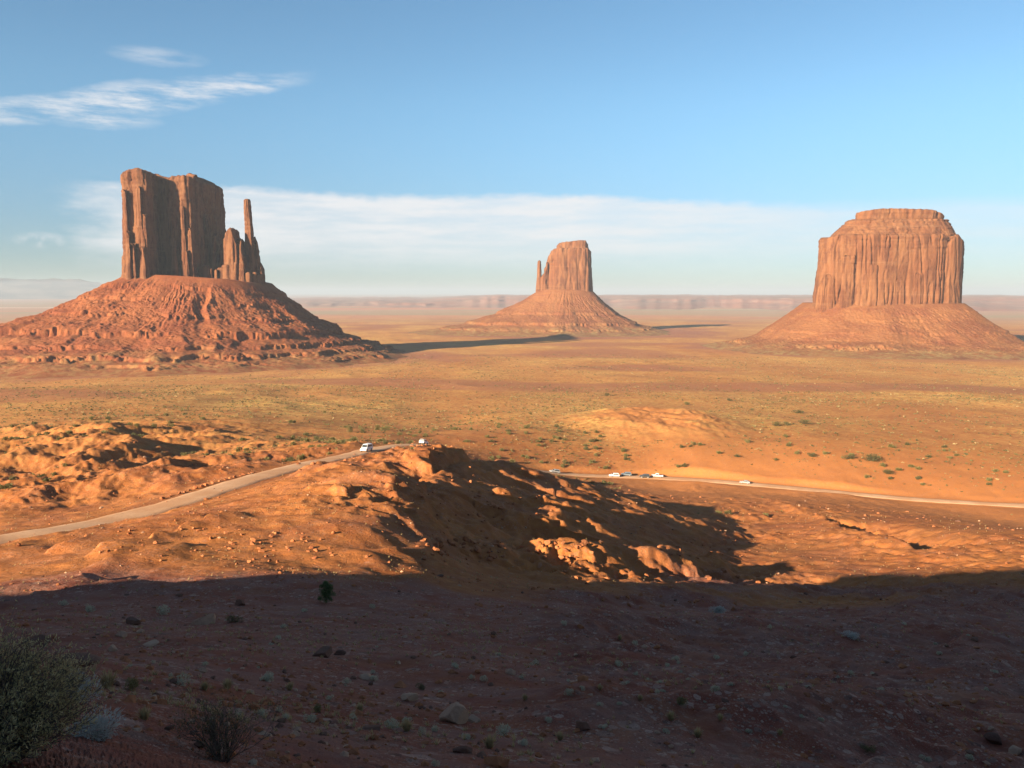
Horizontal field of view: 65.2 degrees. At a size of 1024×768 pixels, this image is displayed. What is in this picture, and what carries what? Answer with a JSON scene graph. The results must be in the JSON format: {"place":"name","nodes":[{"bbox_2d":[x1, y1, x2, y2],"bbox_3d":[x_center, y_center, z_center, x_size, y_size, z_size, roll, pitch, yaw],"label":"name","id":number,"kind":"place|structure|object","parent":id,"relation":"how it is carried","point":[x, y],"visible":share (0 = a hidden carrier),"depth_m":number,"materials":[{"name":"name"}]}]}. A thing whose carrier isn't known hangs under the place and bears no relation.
{"place":"outdoors","nodes":[
{"label":"outdoors","id":0,"kind":"place"},
{"bbox_2d":[0,278,101,298],"bbox_3d":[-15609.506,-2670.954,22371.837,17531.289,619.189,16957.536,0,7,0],"label":"mountains","id":1,"kind":"structure","parent":0,"point":[52,288],"depth_m":20766.57,"materials":[{"name":"grey stone"}]},
{"bbox_2d":[64,657,78,675],"bbox_3d":[-8.800,5.616,15.909,0.466,0.404,0.490,-2,7,-16],"label":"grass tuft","id":2,"kind":"object","parent":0,"point":[69,665],"visible":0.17,"depth_m":15.91,"materials":[{"name":"green plant"}]},
{"bbox_2d":[0,294,1023,767],"bbox_3d":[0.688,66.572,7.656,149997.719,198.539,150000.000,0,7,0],"label":"ground","id":3,"kind":"structure","parent":0,"point":[972,554],"depth_m":116.21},
{"bbox_2d":[0,483,12,489],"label":"shrub","id":4,"kind":"object","parent":3,"relation":"on","point":[7,485],"visible":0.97,"depth_m":199.66,"materials":[{"name":"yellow plant"}]},
{"bbox_2d":[26,634,51,646],"bbox_3d":[-18.843,10.341,31.735,0.830,0.538,0.823,7,14,22],"label":"boulder","id":5,"kind":"object","parent":3,"relation":"on","point":[42,637],"visible":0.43,"depth_m":31.73,"materials":[{"name":"stone"}]},
{"bbox_2d":[0,598,119,767],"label":"bush","id":6,"kind":"object","parent":3,"relation":"on","point":[23,725],"visible":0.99,"depth_m":4.98,"materials":[{"name":"green plant"}]},
{"bbox_2d":[58,599,68,605],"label":"shrub","id":7,"kind":"object","parent":3,"relation":"on","point":[64,600],"visible":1,"depth_m":52.97,"materials":[{"name":"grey plant"}]},
{"bbox_2d":[62,652,100,667],"bbox_3d":[-9.453,6.002,17.398,0.945,0.281,0.692,3,7,25],"label":"boulder","id":8,"kind":"object","parent":3,"relation":"on","point":[79,656],"visible":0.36,"depth_m":17.30,"materials":[{"name":"stone"}]},
{"bbox_2d":[65,667,104,702],"bbox_3d":[-5.586,3.933,10.396,0.574,0.490,0.365,2,7,13],"label":"shrub","id":9,"kind":"object","parent":3,"relation":"on","point":[82,686],"visible":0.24,"depth_m":10.39,"materials":[{"name":"blue plant"}]},
{"bbox_2d":[85,605,94,611],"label":"shrub","id":10,"kind":"object","parent":3,"relation":"on","point":[89,607],"visible":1,"depth_m":49.87,"materials":[{"name":"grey plant"}]},
{"bbox_2d":[65,705,125,741],"bbox_3d":[-3.706,3.053,7.115,0.401,0.331,0.630,1,7,7],"label":"shrub","id":11,"kind":"object","parent":3,"relation":"on","point":[101,727],"visible":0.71,"depth_m":7.08,"materials":[{"name":"blue plant"}]},
{"bbox_2d":[95,668,118,688],"bbox_3d":[-8.060,5.850,15.927,0.489,0.403,0.465,-3,7,-24],"label":"grass tuft","id":12,"kind":"object","parent":3,"relation":"on","point":[109,677],"visible":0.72,"depth_m":15.88,"materials":[{"name":"green plant"}]},
{"bbox_2d":[108,644,117,651],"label":"boulder","id":13,"kind":"object","parent":3,"relation":"on","point":[112,647],"visible":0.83,"depth_m":30.09,"materials":[{"name":"stone"}]},
{"bbox_2d":[123,677,139,690],"bbox_3d":[-7.711,6.104,16.236,0.336,0.287,0.386,-3,7,-24],"label":"shrub","id":14,"kind":"object","parent":3,"relation":"on","point":[133,681],"visible":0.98,"depth_m":16.24,"materials":[{"name":"green plant"}]},
{"bbox_2d":[126,617,140,624],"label":"boulder","id":15,"kind":"object","parent":3,"relation":"on","point":[132,620],"visible":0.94,"depth_m":42.74,"materials":[{"name":"stone"}]},
{"bbox_2d":[136,706,152,719],"bbox_3d":[-4.716,4.208,10.226,0.232,0.201,0.244,-3,7,-27],"label":"grass tuft","id":16,"kind":"object","parent":3,"relation":"on","point":[144,714],"visible":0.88,"depth_m":10.21,"materials":[{"name":"plant"}]},
{"bbox_2d":[142,639,158,646],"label":"boulder","id":17,"kind":"object","parent":3,"relation":"on","point":[154,642],"visible":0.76,"depth_m":32.60,"materials":[{"name":"stone"}]},
{"bbox_2d":[156,604,170,614],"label":"shrub","id":18,"kind":"object","parent":3,"relation":"on","point":[163,608],"visible":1,"depth_m":48.16,"materials":[{"name":"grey plant"}]},
{"bbox_2d":[164,725,173,729],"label":"boulder","id":19,"kind":"object","parent":3,"relation":"on","point":[169,727],"visible":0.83,"depth_m":9.89,"materials":[{"name":"stone"}]},
{"bbox_2d":[176,673,190,686],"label":"shrub","id":20,"kind":"object","parent":3,"relation":"on","point":[181,680],"visible":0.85,"depth_m":18.10,"materials":[{"name":"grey plant"}]},
{"bbox_2d":[0,168,406,379],"bbox_3d":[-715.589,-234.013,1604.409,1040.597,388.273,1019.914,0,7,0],"label":"butte","id":21,"kind":"object","parent":3,"relation":"on","point":[190,290],"visible":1,"depth_m":1469.45,"materials":[{"name":"stone"}]},
{"bbox_2d":[191,613,215,624],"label":"boulder","id":22,"kind":"object","parent":3,"relation":"on","point":[206,619],"visible":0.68,"depth_m":45.46,"materials":[{"name":"stone"}]},
{"bbox_2d":[199,681,210,690],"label":"grass tuft","id":23,"kind":"object","parent":3,"relation":"on","point":[205,686],"visible":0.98,"depth_m":18.19,"materials":[{"name":"green plant"}]},
{"bbox_2d":[166,677,286,762],"bbox_3d":[-3.321,3.772,8.845,1.148,1.084,1.331,4,8,32],"label":"bush","id":24,"kind":"object","parent":3,"relation":"on","point":[212,733],"visible":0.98,"depth_m":8.86,"materials":[{"name":"green plant"}]},
{"bbox_2d":[221,677,234,688],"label":"grass tuft","id":25,"kind":"object","parent":3,"relation":"on","point":[228,682],"visible":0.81,"depth_m":19.32,"materials":[{"name":"green plant"}]},
{"bbox_2d":[225,615,242,622],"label":"shrub","id":26,"kind":"object","parent":3,"relation":"on","point":[232,618],"visible":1,"depth_m":44.85,"materials":[{"name":"green plant"}]},
{"bbox_2d":[233,447,241,451],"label":"shrub","id":27,"kind":"object","parent":3,"relation":"on","point":[237,449],"visible":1,"depth_m":260.24,"materials":[{"name":"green plant"}]},
{"bbox_2d":[235,599,244,604],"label":"boulder","id":28,"kind":"object","parent":3,"relation":"on","point":[239,602],"visible":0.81,"depth_m":54.94,"materials":[{"name":"stone"}]},
{"bbox_2d":[248,704,260,710],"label":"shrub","id":29,"kind":"object","parent":3,"relation":"on","point":[251,707],"visible":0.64,"depth_m":17.07,"materials":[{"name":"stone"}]},
{"bbox_2d":[257,709,267,715],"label":"shrub","id":30,"kind":"object","parent":3,"relation":"on","point":[261,710],"visible":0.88,"depth_m":16.30,"materials":[{"name":"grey plant"}]},
{"bbox_2d":[259,672,273,680],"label":"shrub","id":31,"kind":"object","parent":3,"relation":"on","point":[269,676],"visible":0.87,"depth_m":22.47,"materials":[{"name":"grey plant"}]},
{"bbox_2d":[277,718,285,722],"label":"boulder","id":32,"kind":"object","parent":3,"relation":"on","point":[282,720],"visible":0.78,"depth_m":15.68,"materials":[{"name":"stone"}]},
{"bbox_2d":[285,681,294,690],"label":"grass tuft","id":33,"kind":"object","parent":3,"relation":"on","point":[289,686],"visible":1,"depth_m":21.73,"materials":[{"name":"green plant"}]},
{"bbox_2d":[296,453,306,459],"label":"shrub","id":34,"kind":"object","parent":3,"relation":"on","point":[302,457],"visible":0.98,"depth_m":217.66,"materials":[{"name":"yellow plant"}]},
{"bbox_2d":[303,714,316,722],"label":"shrub","id":35,"kind":"object","parent":3,"relation":"on","point":[312,717],"visible":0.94,"depth_m":17.07,"materials":[{"name":"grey plant"}]},
{"bbox_2d":[313,703,322,712],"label":"shrub","id":36,"kind":"object","parent":3,"relation":"on","point":[318,710],"visible":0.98,"depth_m":18.44,"materials":[{"name":"green plant"}]},
{"bbox_2d":[312,646,332,657],"bbox_3d":[-7.578,10.809,32.111,0.727,0.464,0.792,-11,14,18],"label":"boulder","id":37,"kind":"object","parent":3,"relation":"on","point":[325,651],"visible":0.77,"depth_m":31.89,"materials":[{"name":"stone"}]},
{"bbox_2d":[317,580,335,602],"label":"juniper","id":38,"kind":"object","parent":3,"relation":"on","point":[327,590],"visible":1,"depth_m":56.58,"materials":[{"name":"green plant"}]},
{"bbox_2d":[333,650,345,654],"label":"boulder","id":39,"kind":"object","parent":3,"relation":"on","point":[340,652],"visible":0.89,"depth_m":33.21,"materials":[{"name":"stone"}]},
{"bbox_2d":[342,677,351,683],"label":"shrub","id":40,"kind":"object","parent":3,"relation":"on","point":[346,680],"visible":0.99,"depth_m":25.61,"materials":[{"name":"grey plant"}]},
{"bbox_2d":[346,425,352,431],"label":"shrub","id":41,"kind":"object","parent":3,"relation":"on","point":[349,428],"visible":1,"depth_m":416.27,"materials":[{"name":"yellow plant"}]},
{"bbox_2d":[353,702,365,710],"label":"grass tuft","id":42,"kind":"object","parent":3,"relation":"on","point":[359,706],"visible":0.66,"depth_m":19.43,"materials":[{"name":"green plant"}]},
{"bbox_2d":[359,673,371,680],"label":"boulder","id":43,"kind":"object","parent":3,"relation":"on","point":[365,676],"visible":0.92,"depth_m":27.91,"materials":[{"name":"stone"}]},
{"bbox_2d":[362,724,379,730],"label":"boulder","id":44,"kind":"object","parent":3,"relation":"on","point":[373,726],"visible":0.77,"depth_m":16.50,"materials":[{"name":"stone"}]},
{"bbox_2d":[370,675,377,680],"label":"shrub","id":45,"kind":"object","parent":3,"relation":"on","point":[373,677],"visible":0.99,"depth_m":27.88,"materials":[{"name":"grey plant"}]},
{"bbox_2d":[379,424,389,430],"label":"shrub","id":46,"kind":"object","parent":3,"relation":"on","point":[385,427],"visible":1,"depth_m":430.89,"materials":[{"name":"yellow plant"}]},
{"bbox_2d":[384,716,398,728],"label":"shrub","id":47,"kind":"object","parent":3,"relation":"on","point":[393,724],"visible":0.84,"depth_m":17.55,"materials":[{"name":"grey plant"}]},
{"bbox_2d":[394,680,406,687],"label":"boulder","id":48,"kind":"object","parent":3,"relation":"on","point":[400,684],"visible":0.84,"depth_m":26.88,"materials":[{"name":"red stone"}]},
{"bbox_2d":[398,718,413,731],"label":"grass tuft","id":49,"kind":"object","parent":3,"relation":"on","point":[406,725],"visible":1,"depth_m":17.28,"materials":[{"name":"plant"}]},
{"bbox_2d":[401,693,417,700],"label":"boulder","id":50,"kind":"object","parent":3,"relation":"on","point":[409,696],"visible":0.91,"depth_m":22.95,"materials":[{"name":"stone"}]},
{"bbox_2d":[415,683,424,689],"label":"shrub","id":51,"kind":"object","parent":3,"relation":"on","point":[421,687],"visible":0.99,"depth_m":26.57,"materials":[{"name":"green plant"}]},
{"bbox_2d":[418,726,425,733],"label":"shrub","id":52,"kind":"object","parent":3,"relation":"on","point":[422,729],"visible":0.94,"depth_m":17.20,"materials":[{"name":"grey plant"}]},
{"bbox_2d":[431,725,438,730],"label":"shrub","id":53,"kind":"object","parent":3,"relation":"on","point":[434,728],"visible":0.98,"depth_m":18.11,"materials":[{"name":"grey plant"}]},
{"bbox_2d":[431,759,439,766],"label":"shrub","id":54,"kind":"object","parent":3,"relation":"on","point":[434,764],"visible":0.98,"depth_m":12.99,"materials":[{"name":"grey plant"}]},
{"bbox_2d":[439,703,468,723],"bbox_3d":[-1.389,8.154,19.731,0.742,0.574,0.555,11,5,-29],"label":"boulder","id":55,"kind":"object","parent":3,"relation":"on","point":[455,713],"visible":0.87,"depth_m":19.59,"materials":[{"name":"stone"}]},
{"bbox_2d":[452,746,472,753],"bbox_3d":[-0.945,6.956,15.230,0.388,0.141,0.184,-3,5,2],"label":"boulder","id":56,"kind":"object","parent":3,"relation":"on","point":[463,749],"visible":1,"depth_m":15.17,"materials":[{"name":"stone"}]},
{"bbox_2d":[462,536,469,541],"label":"boulder","id":57,"kind":"object","parent":3,"relation":"on","point":[465,538],"visible":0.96,"depth_m":113.96,"materials":[{"name":"red stone"}]},
{"bbox_2d":[468,714,480,721],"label":"boulder","id":58,"kind":"object","parent":3,"relation":"on","point":[472,717],"visible":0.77,"depth_m":20.48,"materials":[{"name":"stone"}]},
{"bbox_2d":[480,675,487,680],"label":"shrub","id":59,"kind":"object","parent":3,"relation":"on","point":[484,676],"visible":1,"depth_m":28.25,"materials":[{"name":"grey plant"}]},
{"bbox_2d":[482,733,499,748],"bbox_3d":[-0.453,7.357,16.478,0.410,0.317,0.414,-3,7,-25],"label":"grass tuft","id":60,"kind":"object","parent":3,"relation":"on","point":[489,742],"visible":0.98,"depth_m":16.46,"materials":[{"name":"green plant"}]},
{"bbox_2d":[496,723,510,736],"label":"shrub","id":61,"kind":"object","parent":3,"relation":"on","point":[501,730],"visible":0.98,"depth_m":18.49,"materials":[{"name":"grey plant"}]},
{"bbox_2d":[0,442,1022,767],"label":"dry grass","id":62,"kind":"structure","parent":3,"relation":"on","point":[436,742],"depth_m":32.68,"materials":[{"name":"plant"}]},
{"bbox_2d":[0,433,1023,767],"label":"scattered stones","id":63,"kind":"object","parent":3,"relation":"on","point":[490,761],"visible":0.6,"depth_m":23.74,"materials":[{"name":"red stone"}]},
{"bbox_2d":[0,354,1023,515],"bbox_3d":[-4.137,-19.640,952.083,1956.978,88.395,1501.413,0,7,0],"label":"scrub","id":64,"kind":"object","parent":3,"relation":"on","point":[288,387],"visible":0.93,"depth_m":623.67,"materials":[{"name":"green plant"}]},
{"bbox_2d":[517,739,528,745],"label":"shrub","id":65,"kind":"object","parent":3,"relation":"on","point":[524,742],"visible":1,"depth_m":17.09,"materials":[{"name":"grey plant"}]},
{"bbox_2d":[408,240,670,336],"bbox_3d":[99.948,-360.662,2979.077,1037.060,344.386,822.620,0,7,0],"label":"butte","id":66,"kind":"object","parent":3,"relation":"on","point":[564,300],"visible":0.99,"depth_m":2876.76,"materials":[{"name":"stone"}]},
{"bbox_2d":[545,716,551,722],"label":"shrub","id":67,"kind":"object","parent":3,"relation":"on","point":[547,719],"visible":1,"depth_m":20.07,"materials":[{"name":"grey plant"}]},
{"bbox_2d":[555,731,565,739],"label":"grass tuft","id":68,"kind":"object","parent":3,"relation":"on","point":[559,736],"visible":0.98,"depth_m":18.48,"materials":[{"name":"green plant"}]},
{"bbox_2d":[564,688,572,695],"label":"shrub","id":69,"kind":"object","parent":3,"relation":"on","point":[568,691],"visible":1,"depth_m":24.39,"materials":[{"name":"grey plant"}]},
{"bbox_2d":[576,720,590,730],"bbox_3d":[1.704,8.368,19.503,0.352,0.344,0.351,-15,6,-22],"label":"boulder","id":70,"kind":"object","parent":3,"relation":"on","point":[582,725],"visible":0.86,"depth_m":19.42,"materials":[{"name":"stone"}]},
{"bbox_2d":[666,709,675,720],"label":"grass tuft","id":71,"kind":"object","parent":3,"relation":"on","point":[670,715],"visible":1,"depth_m":21.02,"materials":[{"name":"plant"}]},
{"bbox_2d":[676,696,687,705],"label":"shrub","id":72,"kind":"object","parent":3,"relation":"on","point":[680,700],"visible":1,"depth_m":21.86,"materials":[{"name":"green plant"}]},
{"bbox_2d":[692,725,702,737],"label":"grass tuft","id":73,"kind":"object","parent":3,"relation":"on","point":[698,733],"visible":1,"depth_m":20.06,"materials":[{"name":"plant"}]},
{"bbox_2d":[710,685,720,691],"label":"shrub","id":74,"kind":"object","parent":3,"relation":"on","point":[716,688],"visible":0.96,"depth_m":26.88,"materials":[{"name":"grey plant"}]},
{"bbox_2d":[710,606,725,612],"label":"shrub","id":75,"kind":"object","parent":3,"relation":"on","point":[716,609],"visible":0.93,"depth_m":84.77,"materials":[{"name":"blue plant"}]},
{"bbox_2d":[716,713,724,720],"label":"grass tuft","id":76,"kind":"object","parent":3,"relation":"on","point":[719,716],"visible":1,"depth_m":21.27,"materials":[{"name":"plant"}]},
{"bbox_2d":[776,727,783,735],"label":"grass tuft","id":77,"kind":"object","parent":3,"relation":"on","point":[779,731],"visible":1,"depth_m":20.86,"materials":[{"name":"plant"}]},
{"bbox_2d":[799,419,811,423],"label":"shrub","id":78,"kind":"object","parent":3,"relation":"on","point":[805,421],"visible":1,"depth_m":517.74,"materials":[{"name":"green plant"}]},
{"bbox_2d":[842,454,854,458],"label":"shrub","id":79,"kind":"object","parent":3,"relation":"on","point":[852,456],"visible":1,"depth_m":401.58,"materials":[{"name":"green plant"}]},
{"bbox_2d":[841,630,859,639],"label":"shrub","id":80,"kind":"object","parent":3,"relation":"on","point":[852,635],"visible":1,"depth_m":51.62,"materials":[{"name":"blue plant"}]},
{"bbox_2d":[702,208,1023,359],"bbox_3d":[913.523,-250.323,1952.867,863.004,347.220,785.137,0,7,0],"label":"butte","id":81,"kind":"object","parent":3,"relation":"on","point":[888,283],"visible":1,"depth_m":1869.09,"materials":[{"name":"stone"}]},
{"bbox_2d":[860,744,875,752],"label":"shrub","id":82,"kind":"object","parent":3,"relation":"on","point":[869,749],"visible":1,"depth_m":21.05,"materials":[{"name":"green plant"}]},
{"bbox_2d":[859,453,882,461],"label":"shrub","id":83,"kind":"object","parent":3,"relation":"on","point":[871,457],"visible":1,"depth_m":399.75,"materials":[{"name":"green plant"}]},
{"bbox_2d":[882,469,893,473],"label":"shrub","id":84,"kind":"object","parent":3,"relation":"on","point":[888,471],"visible":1,"depth_m":380.85,"materials":[{"name":"green plant"}]},
{"bbox_2d":[898,663,907,668],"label":"boulder","id":85,"kind":"object","parent":3,"relation":"on","point":[901,666],"visible":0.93,"depth_m":42.52,"materials":[{"name":"red stone"}]},
{"bbox_2d":[919,754,930,762],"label":"shrub","id":86,"kind":"object","parent":3,"relation":"on","point":[927,758],"visible":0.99,"depth_m":21.21,"materials":[{"name":"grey plant"}]},
{"bbox_2d":[952,700,961,705],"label":"boulder","id":87,"kind":"object","parent":3,"relation":"on","point":[956,702],"visible":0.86,"depth_m":32.14,"materials":[{"name":"red stone"}]},
{"bbox_2d":[965,754,974,760],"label":"shrub","id":88,"kind":"object","parent":3,"relation":"on","point":[969,757],"visible":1,"depth_m":18.73,"materials":[{"name":"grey plant"}]},
{"bbox_2d":[970,637,977,641],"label":"boulder","id":89,"kind":"object","parent":3,"relation":"on","point":[974,639],"visible":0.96,"depth_m":49.64,"materials":[{"name":"stone"}]},
{"bbox_2d":[984,732,1001,744],"bbox_3d":[13.934,10.314,23.217,0.563,0.406,0.343,13,15,-8],"label":"boulder","id":90,"kind":"object","parent":3,"relation":"on","point":[992,738],"visible":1,"depth_m":23.10,"materials":[{"name":"stone"}]},
{"bbox_2d":[1008,745,1021,755],"bbox_3d":[14.213,10.390,22.678,0.493,0.226,0.326,-19,2,-30],"label":"boulder","id":91,"kind":"object","parent":3,"relation":"on","point":[1013,749],"visible":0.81,"depth_m":22.60,"materials":[{"name":"stone"}]},
{"bbox_2d":[0,444,1023,543],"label":"road","id":92,"kind":"structure","parent":0,"point":[189,498],"depth_m":177.51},
{"bbox_2d":[360,443,372,451],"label":"truck","id":93,"kind":"object","parent":92,"relation":"on","point":[366,447],"visible":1,"depth_m":237.98,"materials":[{"name":"white paint"}]},
{"bbox_2d":[419,439,428,443],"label":"car","id":94,"kind":"object","parent":92,"relation":"on","point":[423,441],"visible":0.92,"depth_m":286.68,"materials":[{"name":"white paint"}]},
{"bbox_2d":[550,469,559,472],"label":"car","id":95,"kind":"object","parent":92,"relation":"on","point":[555,470],"visible":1,"depth_m":376.44,"materials":[{"name":"silver metal"}]},
{"bbox_2d":[609,473,619,476],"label":"car","id":96,"kind":"object","parent":92,"relation":"on","point":[614,474],"visible":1,"depth_m":382.45,"materials":[{"name":"white paint"}]},
{"bbox_2d":[621,472,631,475],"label":"car","id":97,"kind":"object","parent":92,"relation":"on","point":[626,473],"visible":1,"depth_m":386.08,"materials":[{"name":"paint"}]},
{"bbox_2d":[639,474,649,477],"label":"car","id":98,"kind":"object","parent":92,"relation":"on","point":[645,475],"visible":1,"depth_m":383.48,"materials":[{"name":"paint"}]},
{"bbox_2d":[651,473,662,477],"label":"truck","id":99,"kind":"object","parent":92,"relation":"on","point":[657,474],"visible":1,"depth_m":385.71,"materials":[{"name":"white paint"}]},
{"bbox_2d":[0,0,1023,293],"label":"sky","id":100,"kind":"structure","parent":0,"point":[374,146],"materials":[{"name":"blue"}]},
{"bbox_2d":[290,294,1023,311],"bbox_3d":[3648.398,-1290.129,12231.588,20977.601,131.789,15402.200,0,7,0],"label":"hills","id":101,"kind":"structure","parent":0,"point":[789,303],"depth_m":9350.70,"materials":[{"name":"grey stone"}]}
]}

